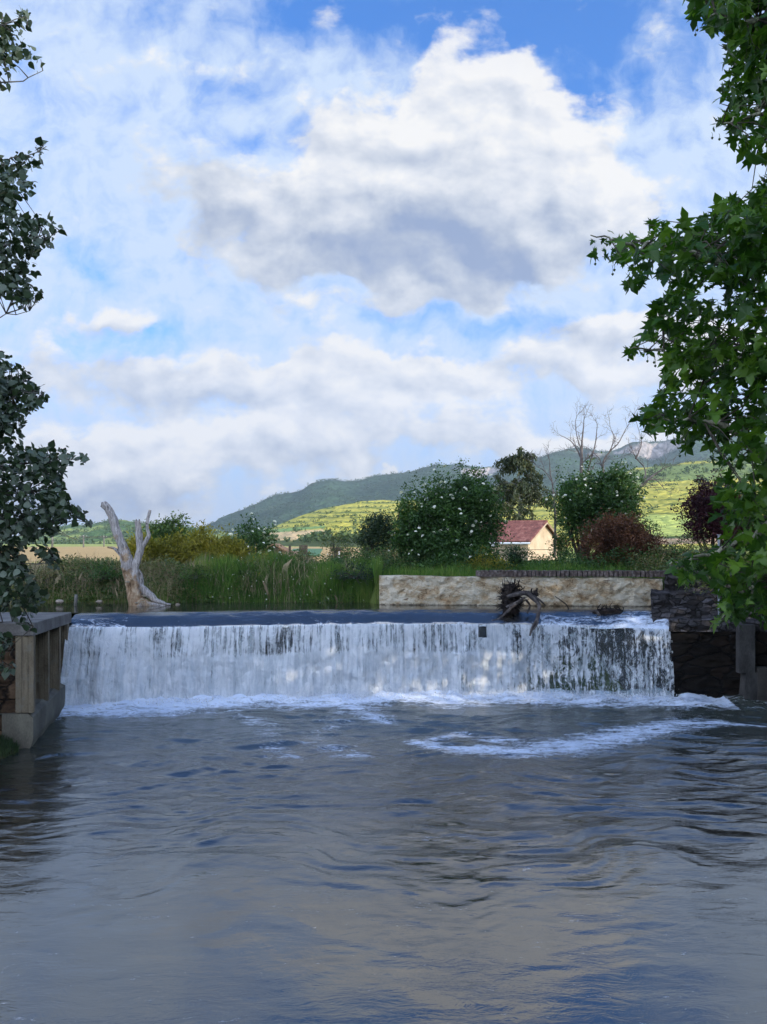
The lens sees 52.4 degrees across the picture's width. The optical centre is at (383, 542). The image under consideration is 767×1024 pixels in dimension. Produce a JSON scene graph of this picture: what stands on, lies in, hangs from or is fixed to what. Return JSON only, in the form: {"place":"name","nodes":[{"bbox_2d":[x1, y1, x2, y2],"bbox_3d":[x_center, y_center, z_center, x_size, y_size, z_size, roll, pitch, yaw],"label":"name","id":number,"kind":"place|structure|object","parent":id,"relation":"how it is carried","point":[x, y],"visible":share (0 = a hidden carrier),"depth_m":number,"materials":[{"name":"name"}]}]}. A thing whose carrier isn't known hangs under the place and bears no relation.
{"place":"outdoors","nodes":[
{"label":"outdoors","id":0,"kind":"place"},
{"bbox_2d":[55,599,63,603],"bbox_3d":[-10.483,1.902,25.252,0.247,0.145,0.184,0,0,0],"label":"stone","id":1,"kind":"object","parent":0,"point":[58,601],"visible":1,"depth_m":25.20,"materials":[{"name":"grey stone"}]},
{"bbox_2d":[20,520,237,543],"bbox_3d":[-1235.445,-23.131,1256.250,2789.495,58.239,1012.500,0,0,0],"label":"wooded hill","id":2,"kind":"structure","parent":0,"point":[95,532],"depth_m":1057.26,"materials":[{"name":"green plant"}]},
{"bbox_2d":[0,519,235,543],"bbox_3d":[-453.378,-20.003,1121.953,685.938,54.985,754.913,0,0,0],"label":"hillside trees","id":3,"kind":"object","parent":2,"relation":"on","point":[64,540],"visible":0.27,"depth_m":1042.65,"materials":[{"name":"green plant"}]},
{"bbox_2d":[0,602,650,612],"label":"water","id":4,"kind":"structure","parent":0,"point":[87,607],"depth_m":24.53,"materials":[{"name":"blue liquid"}]},
{"bbox_2d":[74,594,77,605],"bbox_3d":[-9.832,1.887,24.899,0.120,0.484,0.104,0,0,0],"label":"wooden post","id":5,"kind":"object","parent":4,"relation":"in","point":[75,599],"visible":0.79,"depth_m":24.86,"materials":[{"name":"grey wood"}]},
{"bbox_2d":[101,501,170,605],"bbox_3d":[-7.946,0.450,24.947,2.248,3.579,0.696,0,0,0],"label":"dead tree","id":6,"kind":"object","parent":4,"relation":"in","point":[137,591],"visible":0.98,"depth_m":24.88,"materials":[{"name":"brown wood"}]},
{"bbox_2d":[332,547,341,557],"bbox_3d":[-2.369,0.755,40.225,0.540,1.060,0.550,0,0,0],"label":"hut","id":7,"kind":"object","parent":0,"point":[338,551],"visible":0.21,"depth_m":39.95,"materials":[{"name":"white"}]},
{"bbox_2d":[69,608,668,631],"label":"water","id":8,"kind":"structure","parent":0,"point":[575,618],"depth_m":22.79,"materials":[{"name":"liquid"}]},
{"bbox_2d":[491,573,545,635],"bbox_3d":[3.958,1.750,22.989,1.552,1.807,1.415,0,0,19],"label":"uprooted stump","id":9,"kind":"object","parent":8,"relation":"on","point":[511,601],"visible":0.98,"depth_m":22.95,"materials":[{"name":"brown wood"}]},
{"bbox_2d":[590,603,624,615],"bbox_3d":[6.627,1.953,23.148,1.185,0.494,0.476,0,0,-15],"label":"waterlogged log","id":10,"kind":"object","parent":8,"relation":"on","point":[602,610],"visible":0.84,"depth_m":23.07,"materials":[{"name":"brown wood"}]},
{"bbox_2d":[0,544,746,691],"bbox_3d":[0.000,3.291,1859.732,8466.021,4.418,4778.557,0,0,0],"label":"ground","id":11,"kind":"structure","parent":0,"point":[89,550],"depth_m":26.48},
{"bbox_2d":[0,743,14,758],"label":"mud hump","id":12,"kind":"object","parent":11,"relation":"on","point":[9,751],"visible":0.17,"depth_m":16.47,"materials":[{"name":"soil"}]},
{"bbox_2d":[0,734,19,758],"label":"grass tuft","id":13,"kind":"object","parent":12,"relation":"on","point":[9,745],"visible":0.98,"depth_m":16.54,"materials":[{"name":"green plant"}]},
{"bbox_2d":[0,612,70,747],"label":"retaining wall","id":14,"kind":"structure","parent":11,"relation":"on","point":[32,696],"depth_m":17.15,"materials":[{"name":"concrete"}]},
{"bbox_2d":[0,8,92,679],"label":"poplar tree","id":15,"kind":"object","parent":11,"relation":"on","point":[56,507],"visible":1,"depth_m":10.25,"materials":[{"name":"green plant"}]},
{"bbox_2d":[21,561,77,586],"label":"shrub","id":16,"kind":"object","parent":11,"relation":"on","point":[50,574],"visible":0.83,"depth_m":26.69,"materials":[{"name":"green plant"}]},
{"bbox_2d":[84,555,122,584],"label":"shrub","id":17,"kind":"object","parent":11,"relation":"on","point":[103,575],"visible":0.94,"depth_m":26.44,"materials":[{"name":"green plant"}]},
{"bbox_2d":[11,553,259,602],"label":"brambles","id":18,"kind":"object","parent":11,"relation":"on","point":[150,564],"visible":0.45,"depth_m":26.82,"materials":[{"name":"green plant"}]},
{"bbox_2d":[125,527,167,569],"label":"golden shrub","id":19,"kind":"object","parent":11,"relation":"on","point":[149,552],"visible":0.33,"depth_m":28.77,"materials":[{"name":"yellow plant"}]},
{"bbox_2d":[146,527,190,565],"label":"golden shrub","id":20,"kind":"object","parent":11,"relation":"on","point":[174,540],"visible":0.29,"depth_m":29.27,"materials":[{"name":"yellow plant"}]},
{"bbox_2d":[142,510,205,546],"bbox_3d":[-9.785,-0.148,36.011,2.980,2.779,2.633,0,0,0],"label":"leafy tree","id":21,"kind":"object","parent":11,"relation":"on","point":[162,528],"visible":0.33,"depth_m":35.69,"materials":[{"name":"green plant"}]},
{"bbox_2d":[4,551,354,602],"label":"dry stalks","id":22,"kind":"object","parent":11,"relation":"on","point":[161,579],"visible":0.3,"depth_m":26.76,"materials":[{"name":"plant"}]},
{"bbox_2d":[163,557,218,582],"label":"shrub","id":23,"kind":"object","parent":11,"relation":"on","point":[184,576],"visible":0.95,"depth_m":26.45,"materials":[{"name":"green plant"}]},
{"bbox_2d":[29,565,355,602],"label":"leafy undergrowth","id":24,"kind":"object","parent":11,"relation":"on","point":[114,595],"visible":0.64,"depth_m":26.44,"materials":[{"name":"green plant"}]},
{"bbox_2d":[170,519,222,565],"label":"golden shrub","id":25,"kind":"object","parent":11,"relation":"on","point":[197,544],"visible":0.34,"depth_m":28.86,"materials":[{"name":"yellow plant"}]},
{"bbox_2d":[207,523,257,560],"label":"golden shrub","id":26,"kind":"object","parent":11,"relation":"on","point":[227,544],"visible":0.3,"depth_m":28.30,"materials":[{"name":"yellow plant"}]},
{"bbox_2d":[228,512,280,555],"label":"rose shrub","id":27,"kind":"object","parent":11,"relation":"on","point":[255,536],"visible":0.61,"depth_m":30.76,"materials":[{"name":"green plant"}]},
{"bbox_2d":[235,551,275,577],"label":"shrub","id":28,"kind":"object","parent":11,"relation":"on","point":[256,560],"visible":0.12,"depth_m":27.62,"materials":[{"name":"green plant"}]},
{"bbox_2d":[266,543,291,555],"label":"garden shed","id":29,"kind":"structure","parent":11,"relation":"on","point":[282,547],"depth_m":62.00,"materials":[{"name":"beige wood"}]},
{"bbox_2d":[180,548,383,603],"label":"tall grass","id":30,"kind":"structure","parent":11,"relation":"on","point":[361,590],"depth_m":26.58,"materials":[{"name":"green plant"}]},
{"bbox_2d":[272,543,331,564],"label":"shrub","id":31,"kind":"object","parent":11,"relation":"on","point":[300,556],"visible":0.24,"depth_m":29.30,"materials":[{"name":"green plant"}]},
{"bbox_2d":[292,545,322,555],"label":"garden shed","id":32,"kind":"structure","parent":11,"relation":"on","point":[317,551],"depth_m":70.68,"materials":[{"name":"green"}]},
{"bbox_2d":[299,545,307,554],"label":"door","id":33,"kind":"structure","parent":32,"relation":"in","point":[304,546],"depth_m":69.95,"materials":[{"name":"wood"}]},
{"bbox_2d":[320,523,356,563],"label":"scrubby shrub","id":34,"kind":"object","parent":11,"relation":"on","point":[334,550],"visible":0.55,"depth_m":32.96,"materials":[{"name":"green plant"}]},
{"bbox_2d":[327,557,383,584],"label":"shrub","id":35,"kind":"object","parent":11,"relation":"on","point":[356,577],"visible":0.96,"depth_m":26.18,"materials":[{"name":"green plant"}]},
{"bbox_2d":[350,506,397,565],"bbox_3d":[-0.238,-0.160,32.493,1.950,2.778,1.847,0,0,35],"label":"evergreen shrub","id":36,"kind":"object","parent":11,"relation":"on","point":[371,537],"visible":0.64,"depth_m":32.22,"materials":[{"name":"green plant"}]},
{"bbox_2d":[25,555,729,574],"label":"meadow grass","id":37,"kind":"structure","parent":11,"relation":"on","point":[451,560],"depth_m":29.80,"materials":[{"name":"green plant"}]},
{"bbox_2d":[85,625,670,690],"bbox_3d":[-0.186,3.775,23.011,17.188,2.650,1.804,0,0,-3],"label":"weir","id":38,"kind":"object","parent":11,"relation":"on","point":[621,636],"visible":0.06,"depth_m":22.87,"materials":[{"name":"concrete"}]},
{"bbox_2d":[61,624,673,705],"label":"waterfall","id":39,"kind":"structure","parent":38,"relation":"on","point":[126,663],"depth_m":22.32,"materials":[{"name":"liquid"}]},
{"bbox_2d":[342,536,415,572],"bbox_3d":[-0.066,0.482,28.933,2.881,1.472,2.232,0,0,36],"label":"shrub","id":40,"kind":"object","parent":11,"relation":"on","point":[376,552],"visible":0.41,"depth_m":28.70,"materials":[{"name":"green plant"}]},
{"bbox_2d":[387,479,433,567],"bbox_3d":[1.108,-0.592,29.937,1.960,3.688,1.733,0,0,0],"label":"leafy shrub","id":41,"kind":"object","parent":11,"relation":"on","point":[408,495],"visible":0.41,"depth_m":29.80,"materials":[{"name":"green plant"}]},
{"bbox_2d":[384,456,514,567],"bbox_3d":[2.601,-1.105,30.062,5.055,4.760,3.842,0,0,-14],"label":"elder shrub","id":42,"kind":"object","parent":11,"relation":"on","point":[468,501],"visible":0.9,"depth_m":29.58,"materials":[{"name":"green plant"}]},
{"bbox_2d":[457,559,517,569],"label":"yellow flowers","id":43,"kind":"object","parent":11,"relation":"on","point":[486,565],"visible":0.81,"depth_m":27.12,"materials":[{"name":"green plant"}]},
{"bbox_2d":[464,545,513,570],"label":"shrub","id":44,"kind":"object","parent":11,"relation":"on","point":[486,561],"visible":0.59,"depth_m":27.86,"materials":[{"name":"green plant"}]},
{"bbox_2d":[247,542,749,571],"bbox_3d":[4.994,0.618,29.704,20.198,1.332,4.807,0,0,0],"label":"bank scrub","id":45,"kind":"object","parent":11,"relation":"on","point":[585,561],"visible":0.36,"depth_m":28.37,"materials":[{"name":"green plant"}]},
{"bbox_2d":[502,544,531,569],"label":"shrub","id":46,"kind":"object","parent":11,"relation":"on","point":[519,554],"visible":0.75,"depth_m":28.49,"materials":[{"name":"green plant"}]},
{"bbox_2d":[480,520,562,560],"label":"house","id":47,"kind":"structure","parent":11,"relation":"on","point":[534,535],"depth_m":53.17,"materials":[{"name":"paint"}]},
{"bbox_2d":[379,570,665,606],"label":"stone wall","id":48,"kind":"structure","parent":11,"relation":"on","point":[583,588],"depth_m":24.84,"materials":[{"name":"stone"}]},
{"bbox_2d":[381,558,664,580],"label":"verge grass","id":49,"kind":"structure","parent":11,"relation":"on","point":[451,571],"depth_m":26.87,"materials":[{"name":"green plant"}]},
{"bbox_2d":[488,447,561,519],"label":"broadleaf tree","id":50,"kind":"object","parent":11,"relation":"on","point":[523,491],"visible":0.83,"depth_m":57.75,"materials":[{"name":"green plant"}]},
{"bbox_2d":[527,442,559,557],"bbox_3d":[7.364,-2.024,35.360,1.901,5.415,1.292,0,0,32],"label":"bare tree","id":51,"kind":"object","parent":11,"relation":"on","point":[550,471],"visible":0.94,"depth_m":35.47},
{"bbox_2d":[545,517,579,564],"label":"shrub","id":52,"kind":"object","parent":11,"relation":"on","point":[562,537],"visible":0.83,"depth_m":31.41,"materials":[{"name":"green plant"}]},
{"bbox_2d":[551,397,604,546],"bbox_3d":[8.533,-2.800,34.305,1.650,7.460,2.356,0,0,-36],"label":"bare tree","id":53,"kind":"object","parent":11,"relation":"on","point":[580,453],"visible":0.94,"depth_m":34.42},
{"bbox_2d":[539,451,657,560],"bbox_3d":[9.093,-1.368,32.954,5.188,5.043,4.287,0,0,0],"label":"elder tree","id":54,"kind":"object","parent":11,"relation":"on","point":[585,497],"visible":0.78,"depth_m":32.22,"materials":[{"name":"green plant"}]},
{"bbox_2d":[577,398,646,563],"bbox_3d":[10.255,-2.845,35.174,3.044,7.588,1.954,0,0,24],"label":"bare tree","id":55,"kind":"object","parent":11,"relation":"on","point":[602,464],"visible":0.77,"depth_m":35.18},
{"bbox_2d":[565,504,670,570],"bbox_3d":[8.955,-0.155,29.813,4.114,2.764,3.430,0,0,0],"label":"rusty shrub","id":56,"kind":"object","parent":11,"relation":"on","point":[609,537],"visible":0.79,"depth_m":29.34,"materials":[{"name":"red plant"}]},
{"bbox_2d":[620,407,680,501],"bbox_3d":[11.544,-2.664,33.615,2.880,6.652,1.716,0,0,0],"label":"bare tree","id":57,"kind":"object","parent":11,"relation":"on","point":[645,470],"visible":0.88,"depth_m":33.77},
{"bbox_2d":[642,516,665,546],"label":"sapling","id":58,"kind":"object","parent":11,"relation":"on","point":[654,528],"visible":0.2,"depth_m":31.46,"materials":[{"name":"green plant"}]},
{"bbox_2d":[587,0,766,633],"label":"plane tree","id":59,"kind":"object","parent":11,"relation":"on","point":[698,247],"visible":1,"depth_m":8.49,"materials":[{"name":"green plant"}]},
{"bbox_2d":[643,530,717,569],"bbox_3d":[10.858,0.376,28.535,3.062,1.680,2.338,0,0,0],"label":"shrub","id":60,"kind":"object","parent":11,"relation":"on","point":[672,544],"visible":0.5,"depth_m":28.29,"materials":[{"name":"green plant"}]},
{"bbox_2d":[608,545,757,593],"bbox_3d":[12.760,0.873,26.437,8.664,1.704,7.281,0,0,0],"label":"bank scrub","id":61,"kind":"object","parent":11,"relation":"on","point":[651,563],"visible":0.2,"depth_m":26.82,"materials":[{"name":"green plant"}]},
{"bbox_2d":[650,570,766,697],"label":"stone abutment","id":62,"kind":"object","parent":11,"relation":"on","point":[703,658],"visible":0.56,"depth_m":22.07,"materials":[{"name":"black stone"}]},
{"bbox_2d":[717,534,720,614],"bbox_3d":[9.720,1.025,22.600,0.090,2.550,0.090,0,0,0],"label":"metal post","id":63,"kind":"object","parent":62,"relation":"on","point":[718,564],"visible":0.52,"depth_m":22.57,"materials":[{"name":"grey metal"}]},
{"bbox_2d":[670,469,764,550],"bbox_3d":[12.919,-0.888,29.468,3.805,3.882,2.961,0,0,0],"label":"purple tree","id":64,"kind":"object","parent":11,"relation":"on","point":[698,516],"visible":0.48,"depth_m":29.15,"materials":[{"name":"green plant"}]},
{"bbox_2d":[755,666,766,700],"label":"concrete panel","id":65,"kind":"object","parent":11,"relation":"on","point":[761,671],"visible":0.4,"depth_m":21.68,"materials":[{"name":"grey concrete"}]},
{"bbox_2d":[0,687,766,1023],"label":"water","id":66,"kind":"structure","parent":0,"point":[424,859],"depth_m":10.98,"materials":[{"name":"blue liquid"}]},
{"bbox_2d":[66,682,684,708],"bbox_3d":[-0.152,4.230,21.941,16.926,0.564,2.041,0,0,-3],"label":"spray","id":67,"kind":"object","parent":66,"relation":"on","point":[430,694],"visible":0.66,"depth_m":22.05,"materials":[{"name":"white liquid"}]},
{"bbox_2d":[736,624,757,699],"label":"concrete pillar","id":68,"kind":"structure","parent":66,"relation":"in","point":[745,653],"depth_m":21.69,"materials":[{"name":"grey concrete"}]},
{"bbox_2d":[0,0,766,535],"label":"sky","id":69,"kind":"structure","parent":0,"point":[306,242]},
{"bbox_2d":[205,436,766,534],"bbox_3d":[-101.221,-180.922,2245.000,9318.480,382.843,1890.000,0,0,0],"label":"mountain","id":70,"kind":"structure","parent":0,"point":[653,450],"depth_m":2355.29,"materials":[{"name":"green plant"}]},
{"bbox_2d":[205,435,766,533],"bbox_3d":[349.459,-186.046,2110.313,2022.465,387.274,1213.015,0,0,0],"label":"mountain trees","id":71,"kind":"object","parent":70,"relation":"on","point":[386,475],"visible":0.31,"depth_m":2301.35,"materials":[{"name":"green plant"}]},
{"bbox_2d":[244,460,765,547],"bbox_3d":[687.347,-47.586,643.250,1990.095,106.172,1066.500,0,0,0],"label":"vineyard hill","id":72,"kind":"structure","parent":0,"point":[663,511],"depth_m":470.56,"materials":[{"name":"plant"}]},
{"bbox_2d":[248,528,367,542],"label":"hillside trees","id":73,"kind":"object","parent":72,"relation":"on","point":[315,536],"visible":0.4,"depth_m":275.11,"materials":[{"name":"green plant"}]},
{"bbox_2d":[269,462,760,532],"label":"hillside trees","id":74,"kind":"object","parent":72,"relation":"on","point":[341,515],"visible":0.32,"depth_m":512.17,"materials":[{"name":"green plant"}]},
{"bbox_2d":[621,458,756,482],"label":"hillside trees","id":75,"kind":"object","parent":72,"relation":"on","point":[692,466],"visible":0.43,"depth_m":719.98,"materials":[{"name":"green plant"}]}
]}

